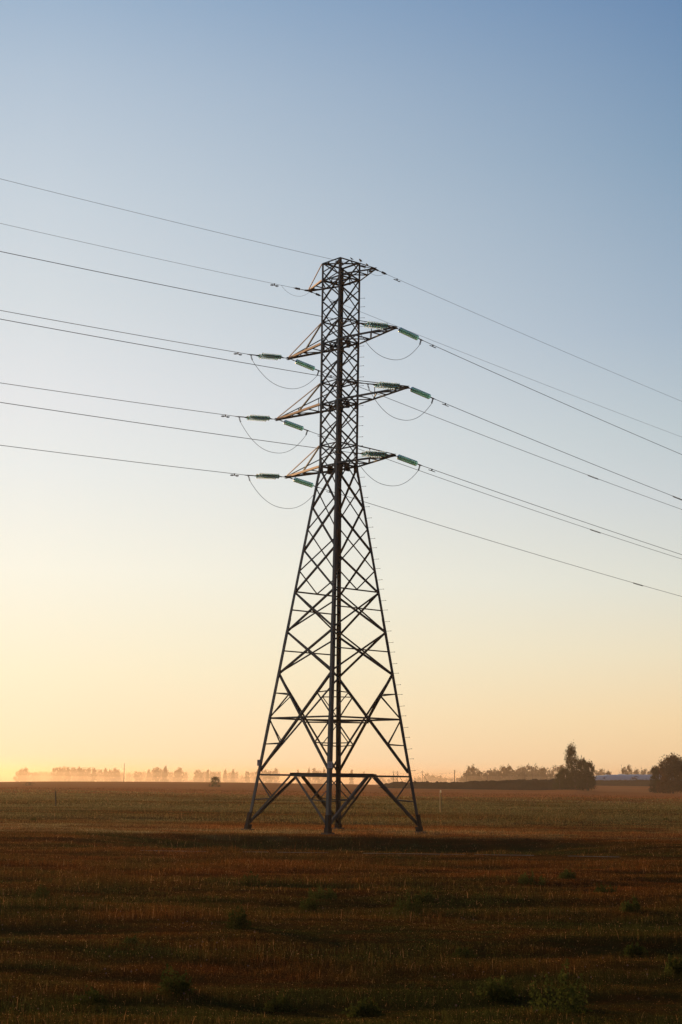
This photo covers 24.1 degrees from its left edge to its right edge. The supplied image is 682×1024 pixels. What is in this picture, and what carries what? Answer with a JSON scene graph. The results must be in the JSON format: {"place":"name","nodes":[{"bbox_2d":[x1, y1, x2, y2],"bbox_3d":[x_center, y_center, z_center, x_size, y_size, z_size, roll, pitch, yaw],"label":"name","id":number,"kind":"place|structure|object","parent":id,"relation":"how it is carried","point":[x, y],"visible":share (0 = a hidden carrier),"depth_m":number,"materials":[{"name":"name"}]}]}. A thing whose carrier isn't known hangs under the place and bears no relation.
{"place":"outdoors","nodes":[
{"label":"outdoors","id":0,"kind":"place"},
{"bbox_2d":[0,778,681,1023],"bbox_3d":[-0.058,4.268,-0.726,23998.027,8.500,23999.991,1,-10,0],"label":"ground","id":1,"kind":"structure","parent":0,"point":[619,791],"depth_m":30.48,"materials":[{"name":"brown plant"}]},
{"bbox_2d":[13,770,23,781],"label":"tree","id":2,"kind":"object","parent":1,"relation":"on","point":[19,776],"visible":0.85,"depth_m":1671.88,"materials":[{"name":"green plant"}]},
{"bbox_2d":[19,767,27,781],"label":"tree","id":3,"kind":"object","parent":1,"relation":"on","point":[24,775],"visible":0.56,"depth_m":1708.71,"materials":[{"name":"green plant"}]},
{"bbox_2d":[31,884,52,900],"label":"weed plant","id":4,"kind":"object","parent":1,"relation":"on","point":[38,890],"visible":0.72,"depth_m":34.22,"materials":[{"name":"green plant"}]},
{"bbox_2d":[40,772,47,781],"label":"tree","id":5,"kind":"object","parent":1,"relation":"on","point":[44,776],"visible":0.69,"depth_m":2083.40,"materials":[{"name":"green plant"}]},
{"bbox_2d":[53,767,61,780],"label":"tree","id":6,"kind":"object","parent":1,"relation":"on","point":[58,773],"visible":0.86,"depth_m":1751.12,"materials":[{"name":"green plant"}]},
{"bbox_2d":[64,766,70,781],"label":"tree","id":7,"kind":"object","parent":1,"relation":"on","point":[68,776],"visible":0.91,"depth_m":1690.05,"materials":[{"name":"green plant"}]},
{"bbox_2d":[71,767,77,781],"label":"tree","id":8,"kind":"object","parent":1,"relation":"on","point":[74,771],"visible":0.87,"depth_m":1804.81,"materials":[{"name":"green plant"}]},
{"bbox_2d":[76,767,86,781],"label":"tree","id":9,"kind":"object","parent":1,"relation":"on","point":[81,775],"visible":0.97,"depth_m":1715.59,"materials":[{"name":"green plant"}]},
{"bbox_2d":[72,985,112,1009],"bbox_3d":[-2.849,5.581,18.351,0.541,0.281,0.601,1,-10,0],"label":"weed plant","id":10,"kind":"object","parent":1,"relation":"on","point":[93,994],"visible":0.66,"depth_m":18.27,"materials":[{"name":"green plant"}]},
{"bbox_2d":[90,768,97,781],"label":"tree","id":11,"kind":"object","parent":1,"relation":"on","point":[93,774],"visible":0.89,"depth_m":1644.01,"materials":[{"name":"green plant"}]},
{"bbox_2d":[95,769,103,781],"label":"tree","id":12,"kind":"object","parent":1,"relation":"on","point":[100,776],"visible":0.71,"depth_m":1872.34,"materials":[{"name":"green plant"}]},
{"bbox_2d":[105,769,112,781],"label":"tree","id":13,"kind":"object","parent":1,"relation":"on","point":[109,778],"visible":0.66,"depth_m":1746.93,"materials":[{"name":"green plant"}]},
{"bbox_2d":[111,768,118,781],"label":"tree","id":14,"kind":"object","parent":1,"relation":"on","point":[114,777],"visible":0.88,"depth_m":1704.09,"materials":[{"name":"green plant"}]},
{"bbox_2d":[115,935,144,947],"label":"weed plant","id":15,"kind":"object","parent":1,"relation":"on","point":[132,941],"visible":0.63,"depth_m":24.79,"materials":[{"name":"green plant"}]},
{"bbox_2d":[133,771,142,781],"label":"tree","id":16,"kind":"object","parent":1,"relation":"on","point":[137,775],"visible":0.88,"depth_m":1791.77,"materials":[{"name":"green plant"}]},
{"bbox_2d":[145,769,151,781],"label":"tree","id":17,"kind":"object","parent":1,"relation":"on","point":[148,774],"visible":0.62,"depth_m":1856.66,"materials":[{"name":"green plant"}]},
{"bbox_2d":[153,767,160,781],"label":"tree","id":18,"kind":"object","parent":1,"relation":"on","point":[156,777],"visible":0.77,"depth_m":1685.82,"materials":[{"name":"green plant"}]},
{"bbox_2d":[161,766,168,781],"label":"tree","id":19,"kind":"object","parent":1,"relation":"on","point":[164,776],"visible":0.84,"depth_m":1631.56,"materials":[{"name":"green plant"}]},
{"bbox_2d":[149,964,201,997],"bbox_3d":[-2.034,5.784,19.740,0.541,0.412,0.592,-5,-11,31],"label":"weed plant","id":20,"kind":"object","parent":1,"relation":"on","point":[176,985],"visible":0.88,"depth_m":19.65,"materials":[{"name":"green plant"}]},
{"bbox_2d":[173,767,184,781],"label":"tree","id":21,"kind":"object","parent":1,"relation":"on","point":[178,775],"visible":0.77,"depth_m":1776.25,"materials":[{"name":"green plant"}]},
{"bbox_2d":[193,769,200,781],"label":"tree","id":22,"kind":"object","parent":1,"relation":"on","point":[195,779],"visible":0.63,"depth_m":1746.66,"materials":[{"name":"green plant"}]},
{"bbox_2d":[208,775,220,786],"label":"bush","id":23,"kind":"object","parent":1,"relation":"on","point":[215,778],"visible":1,"depth_m":551.68,"materials":[{"name":"green plant"}]},
{"bbox_2d":[222,769,227,781],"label":"tree","id":24,"kind":"object","parent":1,"relation":"on","point":[224,779],"visible":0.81,"depth_m":1854.30,"materials":[{"name":"green plant"}]},
{"bbox_2d":[230,769,235,781],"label":"tree","id":25,"kind":"object","parent":1,"relation":"on","point":[232,777],"visible":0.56,"depth_m":1785.48,"materials":[{"name":"green plant"}]},
{"bbox_2d":[224,902,256,929],"bbox_3d":[-1.753,7.034,27.783,0.594,0.478,0.580,1,-10,0],"label":"weed plant","id":26,"kind":"object","parent":1,"relation":"on","point":[240,921],"visible":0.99,"depth_m":27.73,"materials":[{"name":"green plant"}]},
{"bbox_2d":[244,771,250,782],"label":"tree","id":27,"kind":"object","parent":1,"relation":"on","point":[247,780],"visible":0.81,"depth_m":1672.40,"materials":[{"name":"green plant"}]},
{"bbox_2d":[239,871,261,882],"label":"weed plant","id":28,"kind":"object","parent":1,"relation":"on","point":[250,877],"visible":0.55,"depth_m":41.70,"materials":[{"name":"green plant"}]},
{"bbox_2d":[250,771,256,782],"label":"tree","id":29,"kind":"object","parent":1,"relation":"on","point":[252,776],"visible":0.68,"depth_m":2123.21,"materials":[{"name":"green plant"}]},
{"bbox_2d":[259,769,267,782],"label":"tree","id":30,"kind":"object","parent":1,"relation":"on","point":[263,779],"visible":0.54,"depth_m":1721.67,"materials":[{"name":"green plant"}]},
{"bbox_2d":[265,769,272,782],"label":"tree","id":31,"kind":"object","parent":1,"relation":"on","point":[269,779],"visible":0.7,"depth_m":1612.90,"materials":[{"name":"green plant"}]},
{"bbox_2d":[271,769,279,782],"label":"tree","id":32,"kind":"object","parent":1,"relation":"on","point":[275,780],"visible":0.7,"depth_m":1781.50,"materials":[{"name":"green plant"}]},
{"bbox_2d":[259,991,297,1012],"bbox_3d":[-0.730,5.754,18.739,0.461,0.245,0.525,1,-10,0],"label":"weed plant","id":33,"kind":"object","parent":1,"relation":"on","point":[282,1004],"visible":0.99,"depth_m":18.65,"materials":[{"name":"green plant"}]},
{"bbox_2d":[298,890,325,913],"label":"weed plant","id":34,"kind":"object","parent":1,"relation":"on","point":[312,905],"visible":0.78,"depth_m":33.13,"materials":[{"name":"green plant"}]},
{"bbox_2d":[315,770,323,783],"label":"tree","id":35,"kind":"object","parent":1,"relation":"on","point":[319,781],"visible":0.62,"depth_m":1613.12,"materials":[{"name":"green plant"}]},
{"bbox_2d":[307,883,337,899],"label":"weed plant","id":36,"kind":"object","parent":1,"relation":"on","point":[329,895],"visible":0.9,"depth_m":35.85,"materials":[{"name":"green plant"}]},
{"bbox_2d":[241,257,425,834],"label":"transmission tower","id":37,"kind":"structure","parent":1,"relation":"on","point":[338,465],"depth_m":86.09,"materials":[{"name":"metal"}]},
{"bbox_2d":[236,414,274,422],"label":"insulator string","id":38,"kind":"object","parent":37,"relation":"attached to","point":[251,417],"visible":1,"depth_m":90.37,"materials":[{"name":"glass"}]},
{"bbox_2d":[2,383,235,416],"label":"power cable","id":39,"kind":"object","parent":38,"relation":"attached to","point":[115,399],"visible":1,"depth_m":85.33,"materials":[{"name":"metal"}]},
{"bbox_2d":[245,473,284,480],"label":"insulator string","id":40,"kind":"object","parent":37,"relation":"attached to","point":[267,476],"visible":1,"depth_m":89.04,"materials":[{"name":"glass"}]},
{"bbox_2d":[0,445,242,474],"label":"power cable","id":41,"kind":"object","parent":40,"relation":"attached to","point":[120,460],"visible":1,"depth_m":83.81,"materials":[{"name":"metal"}]},
{"bbox_2d":[247,353,286,360],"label":"insulator string","id":42,"kind":"object","parent":37,"relation":"attached to","point":[271,356],"visible":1,"depth_m":90.28,"materials":[{"name":"glass"}]},
{"bbox_2d":[0,310,244,353],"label":"power cable","id":43,"kind":"object","parent":42,"relation":"attached to","point":[122,332],"visible":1,"depth_m":84.84,"materials":[{"name":"metal"}]},
{"bbox_2d":[280,420,309,434],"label":"insulator string","id":44,"kind":"object","parent":37,"relation":"attached to","point":[294,425],"visible":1,"depth_m":92.33,"materials":[{"name":"glass"}]},
{"bbox_2d":[310,431,680,558],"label":"power cable","id":45,"kind":"object","parent":44,"relation":"attached to","point":[507,501],"visible":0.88,"depth_m":108.57,"materials":[{"name":"metal"}]},
{"bbox_2d":[290,477,319,487],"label":"insulator string","id":46,"kind":"object","parent":37,"relation":"attached to","point":[303,482],"visible":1,"depth_m":90.94,"materials":[{"name":"glass"}]},
{"bbox_2d":[321,488,681,596],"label":"power cable","id":47,"kind":"object","parent":46,"relation":"attached to","point":[503,544],"visible":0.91,"depth_m":105.53,"materials":[{"name":"metal"}]},
{"bbox_2d":[292,359,319,374],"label":"insulator string","id":48,"kind":"object","parent":37,"relation":"attached to","point":[304,364],"visible":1,"depth_m":92.19,"materials":[{"name":"glass"}]},
{"bbox_2d":[325,373,681,509],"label":"power cable","id":49,"kind":"object","parent":48,"relation":"attached to","point":[507,444],"visible":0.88,"depth_m":107.25,"materials":[{"name":"metal"}]},
{"bbox_2d":[352,450,395,458],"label":"insulator string","id":50,"kind":"object","parent":37,"relation":"attached to","point":[376,454],"visible":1,"depth_m":82.66,"materials":[{"name":"glass"}]},
{"bbox_2d":[0,402,351,452],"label":"power cable","id":51,"kind":"object","parent":50,"relation":"attached to","point":[171,427],"visible":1,"depth_m":75.64,"materials":[{"name":"metal"}]},
{"bbox_2d":[353,321,396,329],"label":"insulator string","id":52,"kind":"object","parent":37,"relation":"attached to","point":[375,325],"visible":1,"depth_m":83.78,"materials":[{"name":"glass"}]},
{"bbox_2d":[0,251,352,322],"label":"power cable","id":53,"kind":"object","parent":52,"relation":"attached to","point":[171,286],"visible":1,"depth_m":76.66,"materials":[{"name":"metal"}]},
{"bbox_2d":[364,381,408,389],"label":"insulator string","id":54,"kind":"object","parent":37,"relation":"attached to","point":[386,385],"visible":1,"depth_m":82.56,"materials":[{"name":"glass"}]},
{"bbox_2d":[1,319,361,382],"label":"power cable","id":55,"kind":"object","parent":54,"relation":"attached to","point":[178,351],"visible":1,"depth_m":75.32,"materials":[{"name":"metal"}]},
{"bbox_2d":[392,454,422,469],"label":"insulator string","id":56,"kind":"object","parent":37,"relation":"attached to","point":[407,460],"visible":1,"depth_m":84.39,"materials":[{"name":"glass"}]},
{"bbox_2d":[424,466,681,554],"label":"power cable","id":57,"kind":"object","parent":56,"relation":"attached to","point":[553,511],"visible":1,"depth_m":95.02,"materials":[{"name":"metal"}]},
{"bbox_2d":[394,327,423,344],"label":"insulator string","id":58,"kind":"object","parent":37,"relation":"attached to","point":[401,330],"visible":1,"depth_m":85.49,"materials":[{"name":"glass"}]},
{"bbox_2d":[424,341,681,454],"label":"power cable","id":59,"kind":"object","parent":58,"relation":"attached to","point":[548,396],"visible":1,"depth_m":95.42,"materials":[{"name":"metal"}]},
{"bbox_2d":[405,386,435,402],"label":"insulator string","id":60,"kind":"object","parent":37,"relation":"attached to","point":[420,392],"visible":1,"depth_m":84.25,"materials":[{"name":"glass"}]},
{"bbox_2d":[436,399,681,499],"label":"power cable","id":61,"kind":"object","parent":60,"relation":"attached to","point":[552,447],"visible":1,"depth_m":93.57,"materials":[{"name":"metal"}]},
{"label":"wire anchor","id":62,"kind":"object","parent":37,"relation":"attached to","visible":0},
{"bbox_2d":[0,223,292,287],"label":"earth wire","id":63,"kind":"object","parent":62,"relation":"attached to","point":[143,255],"visible":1,"depth_m":84.31,"materials":[{"name":"metal"}]},
{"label":"wire anchor","id":64,"kind":"object","parent":37,"relation":"attached to","visible":0},
{"bbox_2d":[2,179,358,265],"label":"earth wire","id":65,"kind":"object","parent":64,"relation":"attached to","point":[176,222],"visible":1,"depth_m":79.13,"materials":[{"name":"metal"}]},
{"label":"wire anchor","id":66,"kind":"object","parent":37,"relation":"attached to","visible":0},
{"bbox_2d":[327,298,680,436],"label":"earth wire","id":67,"kind":"object","parent":66,"relation":"attached to","point":[503,368],"visible":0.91,"depth_m":104.58,"materials":[{"name":"metal"}]},
{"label":"wire anchor","id":68,"kind":"object","parent":37,"relation":"attached to","visible":0},
{"bbox_2d":[389,275,679,400],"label":"earth wire","id":69,"kind":"object","parent":68,"relation":"attached to","point":[526,335],"visible":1,"depth_m":97.06,"materials":[{"name":"metal"}]},
{"bbox_2d":[338,997,388,1017],"bbox_3d":[0.261,5.688,18.319,0.594,0.240,0.531,1,-10,0],"label":"weed plant","id":70,"kind":"object","parent":1,"relation":"on","point":[361,1009],"visible":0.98,"depth_m":18.23,"materials":[{"name":"green plant"}]},
{"bbox_2d":[392,889,422,914],"bbox_3d":[1.379,8.022,32.837,0.696,0.574,0.604,1,-10,0],"label":"weed plant","id":71,"kind":"object","parent":1,"relation":"on","point":[417,905],"visible":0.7,"depth_m":32.80,"materials":[{"name":"green plant"}]},
{"bbox_2d":[415,888,435,901],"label":"weed plant","id":72,"kind":"object","parent":1,"relation":"on","point":[427,897],"visible":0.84,"depth_m":35.79,"materials":[{"name":"green plant"}]},
{"bbox_2d":[440,946,477,960],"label":"weed plant","id":73,"kind":"object","parent":1,"relation":"on","point":[465,952],"visible":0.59,"depth_m":24.02,"materials":[{"name":"green plant"}]},
{"bbox_2d":[457,773,468,781],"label":"tree","id":74,"kind":"object","parent":1,"relation":"on","point":[462,777],"visible":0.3,"depth_m":1369.57,"materials":[{"name":"green plant"}]},
{"bbox_2d":[465,765,478,780],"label":"tree","id":75,"kind":"object","parent":1,"relation":"on","point":[472,777],"visible":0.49,"depth_m":1311.91,"materials":[{"name":"green plant"}]},
{"bbox_2d":[378,779,575,789],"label":"soil bank","id":76,"kind":"structure","parent":1,"relation":"on","point":[532,784],"depth_m":594.94,"materials":[{"name":"brown soil"}]},
{"bbox_2d":[475,770,486,780],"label":"tree","id":77,"kind":"object","parent":1,"relation":"on","point":[478,776],"visible":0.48,"depth_m":1298.69,"materials":[{"name":"green plant"}]},
{"bbox_2d":[485,772,497,780],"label":"tree","id":78,"kind":"object","parent":1,"relation":"on","point":[491,775],"visible":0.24,"depth_m":1293.37,"materials":[{"name":"green plant"}]},
{"bbox_2d":[474,975,519,1001],"bbox_3d":[1.942,5.882,19.718,0.601,0.332,0.657,1,-10,0],"label":"weed plant","id":79,"kind":"object","parent":1,"relation":"on","point":[501,991],"visible":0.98,"depth_m":19.63,"materials":[{"name":"green plant"}]},
{"bbox_2d":[495,765,510,780],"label":"tree","id":80,"kind":"object","parent":1,"relation":"on","point":[504,770],"visible":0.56,"depth_m":1287.55,"materials":[{"name":"green plant"}]},
{"bbox_2d":[502,764,517,779],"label":"tree","id":81,"kind":"object","parent":1,"relation":"on","point":[512,776],"visible":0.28,"depth_m":1312.89,"materials":[{"name":"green plant"}]},
{"bbox_2d":[512,769,529,779],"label":"tree","id":82,"kind":"object","parent":1,"relation":"on","point":[521,776],"visible":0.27,"depth_m":1272.32,"materials":[{"name":"green plant"}]},
{"bbox_2d":[517,870,547,885],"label":"weed plant","id":83,"kind":"object","parent":1,"relation":"on","point":[525,879],"visible":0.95,"depth_m":41.66,"materials":[{"name":"green plant"}]},
{"bbox_2d":[530,766,542,778],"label":"tree","id":84,"kind":"object","parent":1,"relation":"on","point":[534,769],"visible":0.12,"depth_m":1350.56,"materials":[{"name":"green plant"}]},
{"bbox_2d":[533,769,547,779],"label":"tree","id":85,"kind":"object","parent":1,"relation":"on","point":[538,774],"visible":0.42,"depth_m":1305.47,"materials":[{"name":"green plant"}]},
{"bbox_2d":[538,767,551,779],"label":"tree","id":86,"kind":"object","parent":1,"relation":"on","point":[544,771],"visible":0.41,"depth_m":1299.28,"materials":[{"name":"green plant"}]},
{"bbox_2d":[522,958,594,1014],"bbox_3d":[2.512,5.456,18.329,0.849,0.634,0.808,1,-10,0],"label":"weed plant","id":87,"kind":"object","parent":1,"relation":"on","point":[575,1000],"visible":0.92,"depth_m":18.35,"materials":[{"name":"green plant"}]},
{"bbox_2d":[551,764,565,777],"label":"tree","id":88,"kind":"object","parent":1,"relation":"on","point":[555,770],"visible":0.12,"depth_m":1381.52,"materials":[{"name":"green plant"}]},
{"bbox_2d":[551,771,566,789],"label":"bush","id":89,"kind":"object","parent":1,"relation":"on","point":[559,776],"visible":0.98,"depth_m":577.59,"materials":[{"name":"green plant"}]},
{"bbox_2d":[556,767,568,789],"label":"bush","id":90,"kind":"object","parent":1,"relation":"on","point":[562,770],"visible":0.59,"depth_m":583.55,"materials":[{"name":"green plant"}]},
{"bbox_2d":[557,869,576,879],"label":"weed plant","id":91,"kind":"object","parent":1,"relation":"on","point":[566,875],"visible":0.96,"depth_m":43.52,"materials":[{"name":"green plant"}]},
{"bbox_2d":[563,739,580,783],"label":"tree","id":92,"kind":"object","parent":1,"relation":"on","point":[571,762],"visible":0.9,"depth_m":582.31,"materials":[{"name":"green plant"}]},
{"bbox_2d":[565,769,584,789],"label":"bush","id":93,"kind":"object","parent":1,"relation":"on","point":[574,775],"visible":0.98,"depth_m":576.74,"materials":[{"name":"green plant"}]},
{"bbox_2d":[577,756,585,777],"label":"tree","id":94,"kind":"object","parent":1,"relation":"on","point":[581,761],"visible":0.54,"depth_m":586.32,"materials":[{"name":"green plant"}]},
{"bbox_2d":[574,769,596,790],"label":"bush","id":95,"kind":"object","parent":1,"relation":"on","point":[586,773],"visible":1,"depth_m":575.36,"materials":[{"name":"green plant"}]},
{"bbox_2d":[581,759,597,789],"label":"tree","id":96,"kind":"object","parent":1,"relation":"on","point":[588,765],"visible":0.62,"depth_m":581.65,"materials":[{"name":"green plant"}]},
{"bbox_2d":[593,882,617,893],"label":"weed plant","id":97,"kind":"object","parent":1,"relation":"on","point":[602,889],"visible":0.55,"depth_m":39.07,"materials":[{"name":"green plant"}]},
{"bbox_2d":[594,774,651,779],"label":"long low farm building","id":98,"kind":"structure","parent":1,"relation":"on","point":[625,777],"depth_m":963.67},
{"bbox_2d":[594,780,667,786],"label":"soil bank","id":99,"kind":"structure","parent":1,"relation":"on","point":[623,782],"depth_m":878.13,"materials":[{"name":"brown soil"}]},
{"bbox_2d":[619,895,643,913],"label":"weed plant","id":100,"kind":"object","parent":1,"relation":"on","point":[631,908],"visible":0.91,"depth_m":32.76,"materials":[{"name":"green plant"}]},
{"bbox_2d":[619,942,650,957],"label":"weed plant","id":101,"kind":"object","parent":1,"relation":"on","point":[640,950],"visible":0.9,"depth_m":24.76,"materials":[{"name":"green plant"}]},
{"bbox_2d":[647,765,661,792],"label":"bush","id":102,"kind":"object","parent":1,"relation":"on","point":[655,773],"visible":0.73,"depth_m":551.87,"materials":[{"name":"green plant"}]},
{"bbox_2d":[652,753,681,793],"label":"bush","id":103,"kind":"object","parent":1,"relation":"on","point":[671,773],"visible":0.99,"depth_m":531.31,"materials":[{"name":"green plant"}]},
{"bbox_2d":[659,954,681,976],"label":"weed plant","id":104,"kind":"object","parent":1,"relation":"on","point":[673,967],"visible":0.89,"depth_m":21.88,"materials":[{"name":"green plant"}]},
{"bbox_2d":[0,0,681,783],"label":"sky","id":105,"kind":"structure","parent":0,"point":[516,165],"materials":[{"name":"blue"}]},
{"bbox_2d":[146,850,612,856],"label":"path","id":106,"kind":"structure","parent":0,"point":[400,853],"depth_m":58.41,"materials":[{"name":"brown soil"}]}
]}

